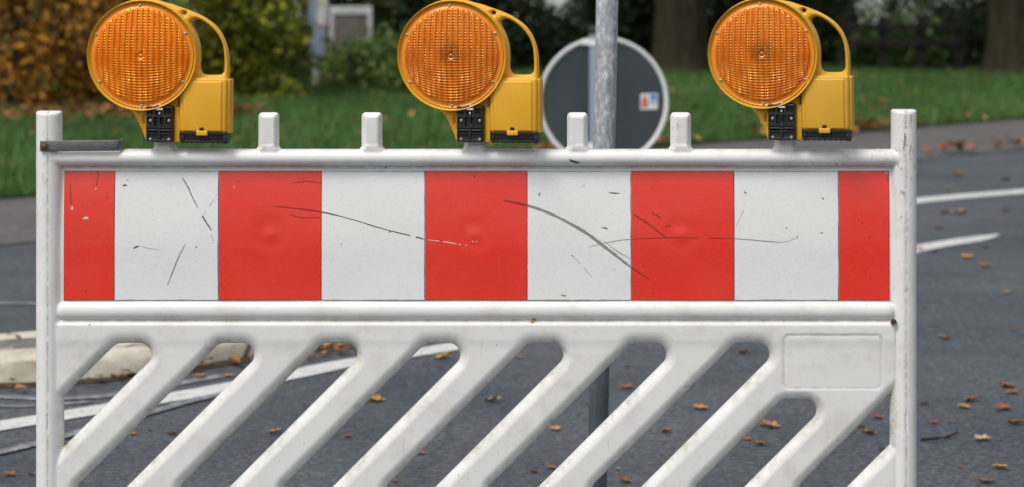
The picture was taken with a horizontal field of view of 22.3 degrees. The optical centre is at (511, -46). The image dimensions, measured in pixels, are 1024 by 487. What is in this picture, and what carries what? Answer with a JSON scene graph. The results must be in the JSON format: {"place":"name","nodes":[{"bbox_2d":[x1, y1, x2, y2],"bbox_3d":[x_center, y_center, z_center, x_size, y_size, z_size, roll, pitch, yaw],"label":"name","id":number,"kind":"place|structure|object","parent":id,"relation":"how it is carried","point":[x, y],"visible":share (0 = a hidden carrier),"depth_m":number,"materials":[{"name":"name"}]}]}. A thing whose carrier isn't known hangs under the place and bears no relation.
{"place":"outdoors","nodes":[
{"label":"outdoors","id":0,"kind":"place"},
{"bbox_2d":[0,150,1023,486],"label":"road","id":1,"kind":"structure","parent":0,"point":[970,308],"depth_m":7.55,"materials":[{"name":"grey asphalt"}]},
{"bbox_2d":[3,470,15,474],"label":"fallen leaf","id":2,"kind":"object","parent":1,"relation":"on","point":[8,472],"visible":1,"depth_m":6.49,"materials":[{"name":"brown plant"}]},
{"bbox_2d":[0,302,226,453],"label":"old marking","id":3,"kind":"object","parent":1,"relation":"on","point":[75,432],"visible":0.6,"depth_m":7.58,"materials":[{"name":"paint"}]},
{"bbox_2d":[0,331,253,382],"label":"island kerb","id":4,"kind":"structure","parent":1,"relation":"on","point":[18,365],"depth_m":7.97,"materials":[{"name":"concrete"}]},
{"bbox_2d":[0,337,35,349],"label":"island paving","id":5,"kind":"structure","parent":4,"relation":"on","point":[9,344],"depth_m":8.15,"materials":[{"name":"grey concrete"}]},
{"bbox_2d":[0,343,349,388],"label":"gutter dirt","id":6,"kind":"structure","parent":1,"relation":"on","point":[223,363],"depth_m":7.95,"materials":[{"name":"brown soil"}]},
{"bbox_2d":[6,343,353,387],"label":"kerb leaves","id":7,"kind":"object","parent":1,"relation":"on","point":[131,375],"visible":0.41,"depth_m":8.18,"materials":[{"name":"brown plant"}]},
{"bbox_2d":[193,374,207,376],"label":"fallen leaf","id":8,"kind":"object","parent":1,"relation":"on","point":[201,375],"visible":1,"depth_m":7.98,"materials":[{"name":"brown plant"}]},
{"bbox_2d":[268,427,282,432],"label":"fallen leaf","id":9,"kind":"object","parent":1,"relation":"on","point":[273,430],"visible":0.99,"depth_m":7.05,"materials":[{"name":"brown plant"}]},
{"bbox_2d":[370,394,384,400],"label":"fallen leaf","id":10,"kind":"object","parent":1,"relation":"on","point":[376,397],"visible":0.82,"depth_m":7.57,"materials":[{"name":"orange plant"}]},
{"bbox_2d":[434,351,451,357],"bbox_3d":[-0.215,1.287,8.364,0.080,0.015,0.046,-10,0,-28],"label":"fallen leaf","id":11,"kind":"object","parent":1,"relation":"on","point":[443,355],"visible":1,"depth_m":8.35,"materials":[{"name":"yellow plant"}]},
{"bbox_2d":[36,109,916,486],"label":"traffic barrier","id":12,"kind":"object","parent":1,"relation":"on","point":[488,263],"visible":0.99,"depth_m":5.00,"materials":[{"name":"white plastic"}]},
{"bbox_2d":[87,0,233,143],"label":"warning lamp","id":13,"kind":"object","parent":12,"relation":"attached to","point":[144,57],"visible":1,"depth_m":4.97,"materials":[{"name":"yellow plastic"}]},
{"bbox_2d":[397,0,542,143],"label":"warning lamp","id":14,"kind":"object","parent":12,"relation":"attached to","point":[453,57],"visible":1,"depth_m":4.97,"materials":[{"name":"yellow"}]},
{"bbox_2d":[708,0,853,140],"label":"warning lamp","id":15,"kind":"object","parent":12,"relation":"attached to","point":[764,58],"visible":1,"depth_m":4.97,"materials":[{"name":"yellow"}]},
{"bbox_2d":[483,396,500,400],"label":"fallen leaf","id":16,"kind":"object","parent":1,"relation":"on","point":[491,398],"visible":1,"depth_m":7.54,"materials":[{"name":"brown plant"}]},
{"bbox_2d":[0,234,999,429],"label":"lane marking","id":17,"kind":"object","parent":1,"relation":"on","point":[183,394],"visible":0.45,"depth_m":8.01,"materials":[{"name":"paint"}]},
{"bbox_2d":[548,425,560,429],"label":"fallen leaf","id":18,"kind":"object","parent":1,"relation":"on","point":[556,427],"visible":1,"depth_m":7.11,"materials":[{"name":"orange plant"}]},
{"bbox_2d":[588,0,617,486],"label":"steel pole","id":19,"kind":"object","parent":1,"relation":"on","point":[605,78],"depth_m":5.48,"materials":[{"name":"grey metal"}]},
{"bbox_2d":[542,26,668,148],"bbox_3d":[0.419,0.813,11.911,0.600,0.974,0.094,0,0,0],"label":"round sign","id":20,"kind":"object","parent":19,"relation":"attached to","point":[642,101],"visible":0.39,"depth_m":11.95,"materials":[{"name":"metal"}]},
{"bbox_2d":[617,475,630,481],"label":"fallen leaf","id":21,"kind":"object","parent":1,"relation":"on","point":[624,478],"visible":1,"depth_m":6.41,"materials":[{"name":"brown plant"}]},
{"bbox_2d":[617,383,633,387],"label":"fallen leaf","id":22,"kind":"object","parent":1,"relation":"on","point":[628,385],"visible":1,"depth_m":7.79,"materials":[{"name":"brown plant"}]},
{"bbox_2d":[660,427,673,431],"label":"fallen leaf","id":23,"kind":"object","parent":1,"relation":"on","point":[666,429],"visible":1,"depth_m":7.07,"materials":[{"name":"brown plant"}]},
{"bbox_2d":[692,403,707,408],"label":"fallen leaf","id":24,"kind":"object","parent":1,"relation":"on","point":[700,406],"visible":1,"depth_m":7.43,"materials":[{"name":"plant"}]},
{"bbox_2d":[763,418,780,426],"bbox_3d":[0.709,1.286,7.140,0.067,0.016,0.037,10,11,-18],"label":"fallen leaf","id":25,"kind":"object","parent":1,"relation":"on","point":[772,424],"visible":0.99,"depth_m":7.15,"materials":[{"name":"plant"}]},
{"bbox_2d":[860,428,877,432],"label":"fallen leaf","id":26,"kind":"object","parent":1,"relation":"on","point":[868,431],"visible":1,"depth_m":7.05,"materials":[{"name":"brown plant"}]},
{"bbox_2d":[871,414,882,417],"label":"fallen leaf","id":27,"kind":"object","parent":1,"relation":"on","point":[877,416],"visible":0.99,"depth_m":7.29,"materials":[{"name":"red plant"}]},
{"bbox_2d":[920,432,958,440],"bbox_3d":[1.155,1.291,6.963,0.140,0.014,0.040,0,0,-34],"label":"twig","id":28,"kind":"object","parent":1,"relation":"on","point":[931,438],"visible":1,"depth_m":6.93,"materials":[{"name":"brown wood"}]},
{"bbox_2d":[951,209,966,212],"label":"fallen leaf","id":29,"kind":"object","parent":1,"relation":"on","point":[961,211],"visible":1,"depth_m":13.01,"materials":[{"name":"brown plant"}]},
{"bbox_2d":[957,403,970,407],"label":"fallen leaf","id":30,"kind":"object","parent":1,"relation":"on","point":[964,405],"visible":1,"depth_m":7.45,"materials":[{"name":"orange plant"}]},
{"bbox_2d":[961,253,973,257],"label":"fallen leaf","id":31,"kind":"object","parent":1,"relation":"on","point":[966,255],"visible":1,"depth_m":11.14,"materials":[{"name":"brown plant"}]},
{"bbox_2d":[916,189,1023,202],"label":"edge marking","id":32,"kind":"object","parent":1,"relation":"on","point":[955,196],"visible":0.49,"depth_m":13.99,"materials":[{"name":"paint"}]},
{"bbox_2d":[963,395,977,400],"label":"fallen leaf","id":33,"kind":"object","parent":1,"relation":"on","point":[970,398],"visible":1,"depth_m":7.56,"materials":[{"name":"brown plant"}]},
{"bbox_2d":[975,434,989,439],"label":"fallen leaf","id":34,"kind":"object","parent":1,"relation":"on","point":[982,437],"visible":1,"depth_m":6.96,"materials":[{"name":"beige plant"}]},
{"bbox_2d":[977,477,994,481],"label":"fallen leaf","id":35,"kind":"object","parent":1,"relation":"on","point":[984,479],"visible":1,"depth_m":6.40,"materials":[{"name":"brown plant"}]},
{"bbox_2d":[991,464,1006,467],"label":"fallen leaf","id":36,"kind":"object","parent":1,"relation":"on","point":[999,466],"visible":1,"depth_m":6.57,"materials":[{"name":"yellow plant"}]},
{"bbox_2d":[993,402,1011,408],"bbox_3d":[1.395,1.290,7.423,0.070,0.014,0.043,-5,13,-20],"label":"fallen leaf","id":37,"kind":"object","parent":1,"relation":"on","point":[1002,406],"visible":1,"depth_m":7.43,"materials":[{"name":"brown plant"}]},
{"bbox_2d":[998,381,1016,386],"bbox_3d":[1.490,1.291,7.807,0.066,0.013,0.040,10,4,25],"label":"fallen leaf","id":38,"kind":"object","parent":1,"relation":"on","point":[1007,384],"visible":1,"depth_m":7.81,"materials":[{"name":"brown plant"}]},
{"bbox_2d":[1003,388,1019,392],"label":"fallen leaf","id":39,"kind":"object","parent":1,"relation":"on","point":[1011,391],"visible":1,"depth_m":7.70,"materials":[{"name":"brown plant"}]},
{"bbox_2d":[1006,419,1023,422],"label":"fallen leaf","id":40,"kind":"object","parent":1,"relation":"on","point":[1014,421],"visible":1,"depth_m":7.18,"materials":[{"name":"brown plant"}]},
{"bbox_2d":[0,119,1023,244],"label":"footpath","id":41,"kind":"structure","parent":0,"point":[20,213],"depth_m":17.73,"materials":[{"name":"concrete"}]},
{"bbox_2d":[0,7,1023,197],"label":"verge","id":42,"kind":"structure","parent":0,"point":[121,124],"depth_m":20.22,"materials":[{"name":"green plant"}]},
{"bbox_2d":[0,0,224,110],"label":"beech hedge","id":43,"kind":"object","parent":42,"relation":"on","point":[61,18],"visible":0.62,"depth_m":21.18,"materials":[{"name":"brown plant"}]},
{"bbox_2d":[330,6,371,58],"bbox_3d":[-1.609,0.910,26.000,0.424,0.781,0.060,0,0,0],"label":"framed board","id":44,"kind":"object","parent":42,"relation":"on","point":[340,25],"visible":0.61,"depth_m":25.99,"materials":[{"name":"white paint"}]},
{"bbox_2d":[343,19,409,96],"bbox_3d":[-0.982,0.954,23.936,1.146,0.738,1.869,0,0,0],"label":"shrub","id":45,"kind":"object","parent":42,"relation":"on","point":[382,54],"visible":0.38,"depth_m":23.66,"materials":[{"name":"green plant"}]},
{"bbox_2d":[0,66,1023,182],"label":"leaf litter","id":46,"kind":"object","parent":42,"relation":"on","point":[76,108],"visible":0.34,"depth_m":19.85,"materials":[{"name":"plant"}]},
{"bbox_2d":[194,0,977,28],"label":"house","id":47,"kind":"structure","parent":42,"relation":"on","point":[558,3],"depth_m":44.00,"materials":[{"name":"white tile"}]},
{"bbox_2d":[651,0,710,77],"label":"tree","id":48,"kind":"object","parent":42,"relation":"on","point":[681,37],"visible":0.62,"depth_m":27.35,"materials":[{"name":"brown plant"}]},
{"bbox_2d":[826,0,969,73],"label":"shrub","id":49,"kind":"object","parent":42,"relation":"on","point":[866,55],"visible":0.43,"depth_m":28.23,"materials":[{"name":"green plant"}]},
{"bbox_2d":[839,16,963,72],"bbox_3d":[4.173,0.980,27.845,1.325,0.640,0.130,0,0,0],"label":"rail fence","id":50,"kind":"object","parent":42,"relation":"on","point":[883,26],"visible":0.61,"depth_m":27.79,"materials":[{"name":"brown wood"}]},
{"bbox_2d":[979,0,1023,78],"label":"tree","id":51,"kind":"object","parent":42,"relation":"on","point":[1004,49],"visible":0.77,"depth_m":26.96,"materials":[{"name":"brown plant"}]},
{"bbox_2d":[0,0,1023,245],"bbox_3d":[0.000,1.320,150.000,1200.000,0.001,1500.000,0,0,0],"label":"ground","id":52,"kind":"structure","parent":0,"point":[176,2],"depth_m":18.56,"materials":[{"name":"soil"}]},
{"bbox_2d":[179,0,333,101],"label":"shrub","id":53,"kind":"object","parent":52,"relation":"on","point":[239,23],"visible":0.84,"depth_m":22.57,"materials":[{"name":"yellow plant"}]},
{"bbox_2d":[253,5,329,83],"bbox_3d":[-2.371,0.848,25.818,1.201,0.956,1.440,0,0,9],"label":"shrub","id":54,"kind":"object","parent":52,"relation":"on","point":[306,59],"visible":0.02,"depth_m":25.67,"materials":[{"name":"green plant"}]},
{"bbox_2d":[309,0,327,84],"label":"marker post","id":55,"kind":"object","parent":52,"relation":"on","point":[316,23],"visible":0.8,"depth_m":24.92,"materials":[{"name":"grey paint"}]},
{"bbox_2d":[277,0,398,54],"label":"conifer hedge","id":56,"kind":"object","parent":52,"relation":"on","point":[304,7],"visible":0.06,"depth_m":32.55,"materials":[{"name":"green plant"}]},
{"bbox_2d":[307,23,390,88],"bbox_3d":[-1.484,0.993,24.760,1.047,0.655,1.435,0,0,0],"label":"shrub","id":57,"kind":"object","parent":52,"relation":"on","point":[334,66],"visible":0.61,"depth_m":24.58,"materials":[{"name":"green plant"}]},
{"bbox_2d":[349,0,561,70],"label":"conifer hedge","id":58,"kind":"object","parent":52,"relation":"on","point":[399,12],"visible":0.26,"depth_m":27.83,"materials":[{"name":"green plant"}]},
{"bbox_2d":[529,1,575,54],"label":"shrub","id":59,"kind":"object","parent":52,"relation":"on","point":[567,16],"visible":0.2,"depth_m":30.39,"materials":[{"name":"green plant"}]},
{"bbox_2d":[545,0,655,65],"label":"conifer hedge","id":60,"kind":"object","parent":52,"relation":"on","point":[636,30],"visible":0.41,"depth_m":28.24,"materials":[{"name":"green plant"}]},
{"bbox_2d":[565,0,864,40],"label":"conifer hedge","id":61,"kind":"object","parent":52,"relation":"on","point":[727,1],"visible":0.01,"depth_m":35.52,"materials":[{"name":"green plant"}]},
{"bbox_2d":[707,0,868,70],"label":"shrub","id":62,"kind":"object","parent":52,"relation":"on","point":[833,10],"visible":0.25,"depth_m":28.43,"materials":[{"name":"green plant"}]},
{"bbox_2d":[848,0,967,32],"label":"shrub","id":63,"kind":"object","parent":52,"relation":"on","point":[922,4],"visible":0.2,"depth_m":31.90,"materials":[{"name":"green plant"}]},
{"bbox_2d":[908,0,987,72],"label":"shrub","id":64,"kind":"object","parent":52,"relation":"on","point":[975,32],"visible":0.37,"depth_m":28.43,"materials":[{"name":"green plant"}]},
{"bbox_2d":[942,0,987,22],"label":"conifer hedge","id":65,"kind":"object","parent":52,"relation":"on","point":[979,6],"visible":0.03,"depth_m":33.23,"materials":[{"name":"green plant"}]}
]}

